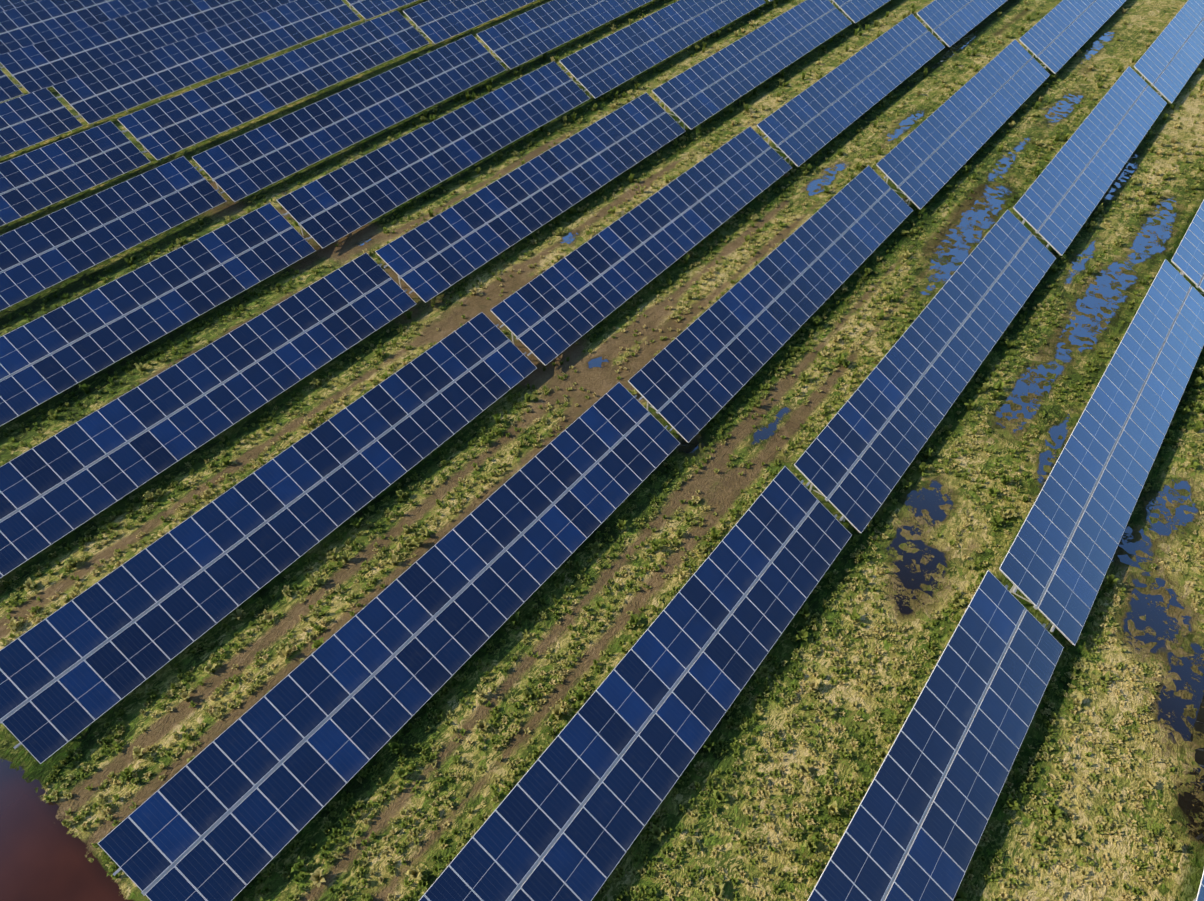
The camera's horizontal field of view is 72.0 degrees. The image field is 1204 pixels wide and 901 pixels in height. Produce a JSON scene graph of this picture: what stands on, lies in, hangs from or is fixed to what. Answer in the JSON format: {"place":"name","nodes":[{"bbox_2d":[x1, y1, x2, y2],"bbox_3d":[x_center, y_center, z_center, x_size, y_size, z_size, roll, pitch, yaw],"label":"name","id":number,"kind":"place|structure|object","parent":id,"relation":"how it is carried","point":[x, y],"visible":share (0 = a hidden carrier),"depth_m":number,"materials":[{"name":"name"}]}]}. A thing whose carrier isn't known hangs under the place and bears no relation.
{"place":"outdoors","nodes":[
{"label":"outdoors","id":0,"kind":"place"},
{"bbox_2d":[0,0,1203,900],"bbox_3d":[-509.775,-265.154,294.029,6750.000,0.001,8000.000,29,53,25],"label":"ground","id":1,"kind":"structure","parent":0,"point":[45,855],"depth_m":41.77,"materials":[{"name":"green plant"}]},
{"bbox_2d":[0,66,22,101],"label":"solar panel","id":2,"kind":"object","parent":1,"relation":"on","point":[9,89],"visible":0.98,"depth_m":73.80,"materials":[{"name":"glass"}]},
{"bbox_2d":[0,0,40,11],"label":"solar panel","id":3,"kind":"object","parent":1,"relation":"on","point":[5,5],"visible":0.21,"depth_m":87.65,"materials":[{"name":"glass"}]},
{"bbox_2d":[0,88,82,156],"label":"solar panel","id":4,"kind":"object","parent":1,"relation":"on","point":[34,117],"visible":0.96,"depth_m":68.49,"materials":[{"name":"glass"}]},
{"bbox_2d":[0,121,149,226],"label":"solar panel","id":5,"kind":"object","parent":1,"relation":"on","point":[45,176],"visible":0.98,"depth_m":62.79,"materials":[{"name":"glass"}]},
{"bbox_2d":[0,0,171,54],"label":"solar panel","id":6,"kind":"object","parent":1,"relation":"on","point":[31,24],"visible":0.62,"depth_m":83.47,"materials":[{"name":"glass"}]},
{"bbox_2d":[0,156,226,311],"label":"solar panel","id":7,"kind":"object","parent":1,"relation":"on","point":[48,251],"visible":1,"depth_m":56.89,"materials":[{"name":"glass"}]},
{"bbox_2d":[0,0,295,92],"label":"solar panel","id":8,"kind":"object","parent":1,"relation":"on","point":[49,62],"visible":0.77,"depth_m":79.97,"materials":[{"name":"glass"}]},
{"bbox_2d":[0,203,315,425],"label":"solar panel","id":9,"kind":"object","parent":1,"relation":"on","point":[50,355],"visible":0.98,"depth_m":50.99,"materials":[{"name":"glass"}]},
{"bbox_2d":[52,0,360,124],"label":"solar panel","id":10,"kind":"object","parent":1,"relation":"on","point":[92,97],"visible":1,"depth_m":76.70,"materials":[{"name":"glass"}]},
{"bbox_2d":[0,253,415,577],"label":"solar panel","id":11,"kind":"object","parent":1,"relation":"on","point":[61,484],"visible":1,"depth_m":44.84,"materials":[{"name":"glass"}]},
{"bbox_2d":[0,312,536,763],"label":"solar panel","id":12,"kind":"object","parent":1,"relation":"on","point":[74,667],"visible":1,"depth_m":38.56,"materials":[{"name":"glass"}]},
{"bbox_2d":[118,10,428,160],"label":"solar panel","id":13,"kind":"object","parent":1,"relation":"on","point":[166,128],"visible":0.98,"depth_m":72.55,"materials":[{"name":"glass"}]},
{"bbox_2d":[192,34,505,201],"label":"solar panel","id":14,"kind":"object","parent":1,"relation":"on","point":[249,163],"visible":0.98,"depth_m":68.24,"materials":[{"name":"glass"}]},
{"bbox_2d":[346,0,416,21],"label":"solar panel","id":15,"kind":"object","parent":1,"relation":"on","point":[367,9],"visible":0.92,"depth_m":87.40,"materials":[{"name":"glass"}]},
{"bbox_2d":[97,382,679,900],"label":"solar panel","id":16,"kind":"object","parent":1,"relation":"on","point":[237,806],"visible":1,"depth_m":34.02,"materials":[{"name":"glass"}]},
{"bbox_2d":[277,61,589,247],"bbox_3d":[-11.806,-23.928,65.796,4.139,3.245,30.394,30,54,24],"label":"solar panel","id":17,"kind":"object","parent":1,"relation":"on","point":[332,207],"visible":0.98,"depth_m":63.89,"materials":[{"name":"glass"}]},
{"bbox_2d":[403,0,536,44],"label":"solar panel","id":18,"kind":"object","parent":1,"relation":"on","point":[436,21],"visible":1,"depth_m":84.50,"materials":[{"name":"glass"}]},
{"bbox_2d":[375,93,684,302],"bbox_3d":[-3.789,-19.366,61.587,4.139,3.246,30.394,29,53,26],"label":"solar panel","id":19,"kind":"object","parent":1,"relation":"on","point":[428,260],"visible":0.98,"depth_m":59.59,"materials":[{"name":"glass"}]},
{"bbox_2d":[477,0,651,70],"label":"solar panel","id":20,"kind":"object","parent":1,"relation":"on","point":[514,42],"visible":1,"depth_m":82.03,"materials":[{"name":"glass"}]},
{"bbox_2d":[0,0,1203,900],"bbox_3d":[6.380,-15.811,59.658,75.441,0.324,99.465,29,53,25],"label":"tufts","id":21,"kind":"object","parent":1,"relation":"on","point":[105,807],"visible":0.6,"depth_m":37.43,"materials":[{"name":"green plant"}]},
{"bbox_2d":[419,466,851,900],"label":"solar panel","id":22,"kind":"object","parent":1,"relation":"on","point":[570,816],"visible":1,"depth_m":32.63,"materials":[{"name":"glass"}]},
{"bbox_2d":[491,127,791,365],"bbox_3d":[4.158,-14.894,57.363,4.139,3.246,30.394,29,53,25],"label":"solar panel","id":23,"kind":"object","parent":1,"relation":"on","point":[547,316],"visible":1,"depth_m":55.25,"materials":[{"name":"glass"}]},
{"bbox_2d":[560,0,765,98],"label":"solar panel","id":24,"kind":"object","parent":1,"relation":"on","point":[606,64],"visible":0.94,"depth_m":79.41,"materials":[{"name":"glass"}]},
{"bbox_2d":[652,0,851,129],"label":"solar panel","id":25,"kind":"object","parent":1,"relation":"on","point":[700,92],"visible":0.98,"depth_m":76.00,"materials":[{"name":"glass"}]},
{"bbox_2d":[628,165,912,442],"bbox_3d":[12.129,-10.348,53.190,4.139,3.245,30.394,30,53,24],"label":"solar panel","id":26,"kind":"object","parent":1,"relation":"on","point":[692,380],"visible":1,"depth_m":50.93,"materials":[{"name":"glass"}]},
{"bbox_2d":[757,14,944,166],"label":"solar panel","id":27,"kind":"object","parent":1,"relation":"on","point":[804,126],"visible":1,"depth_m":71.82,"materials":[{"name":"glass"}]},
{"bbox_2d":[830,0,889,22],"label":"solar panel","id":28,"kind":"object","parent":1,"relation":"on","point":[855,11],"visible":0.9,"depth_m":86.75,"materials":[{"name":"glass"}]},
{"bbox_2d":[794,210,1055,532],"bbox_3d":[20.171,-5.868,48.868,4.139,3.246,30.394,30,54,25],"label":"solar panel","id":29,"kind":"object","parent":1,"relation":"on","point":[855,459],"visible":1,"depth_m":46.46,"materials":[{"name":"glass"}]},
{"bbox_2d":[807,570,1063,900],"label":"solar panel","id":30,"kind":"object","parent":1,"relation":"on","point":[917,824],"visible":1,"depth_m":31.37,"materials":[{"name":"glass"}]},
{"bbox_2d":[917,0,1006,46],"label":"solar panel","id":31,"kind":"object","parent":1,"relation":"on","point":[949,23],"visible":0.96,"depth_m":83.92,"materials":[{"name":"glass"}]},
{"bbox_2d":[876,40,1049,209],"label":"solar panel","id":32,"kind":"object","parent":1,"relation":"on","point":[925,161],"visible":1,"depth_m":67.53,"materials":[{"name":"glass"}]},
{"bbox_2d":[1019,0,1125,73],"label":"solar panel","id":33,"kind":"object","parent":1,"relation":"on","point":[1054,40],"visible":1,"depth_m":81.68,"materials":[{"name":"glass"}]},
{"bbox_2d":[1013,66,1166,255],"bbox_3d":[38.889,-23.216,65.116,4.139,3.246,30.394,29,53,25],"label":"solar panel","id":34,"kind":"object","parent":1,"relation":"on","point":[1057,202],"visible":1,"depth_m":63.15,"materials":[{"name":"glass"}]},
{"bbox_2d":[999,259,1203,645],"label":"solar panel","id":35,"kind":"object","parent":1,"relation":"on","point":[1055,564],"visible":1,"depth_m":41.91,"materials":[{"name":"glass"}]},
{"bbox_2d":[1134,0,1203,102],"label":"solar panel","id":36,"kind":"object","parent":1,"relation":"on","point":[1168,62],"visible":0.98,"depth_m":77.55,"materials":[{"name":"glass"}]},
{"bbox_2d":[1171,200,1203,293],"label":"solar panel","id":37,"kind":"object","parent":1,"relation":"on","point":[1187,260],"visible":0.88,"depth_m":53.81,"materials":[{"name":"glass"}]},
{"bbox_2d":[1193,870,1203,900],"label":"solar panel","id":38,"kind":"object","parent":1,"relation":"on","point":[1200,895],"visible":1,"depth_m":27.44,"materials":[{"name":"glass"}]}
]}

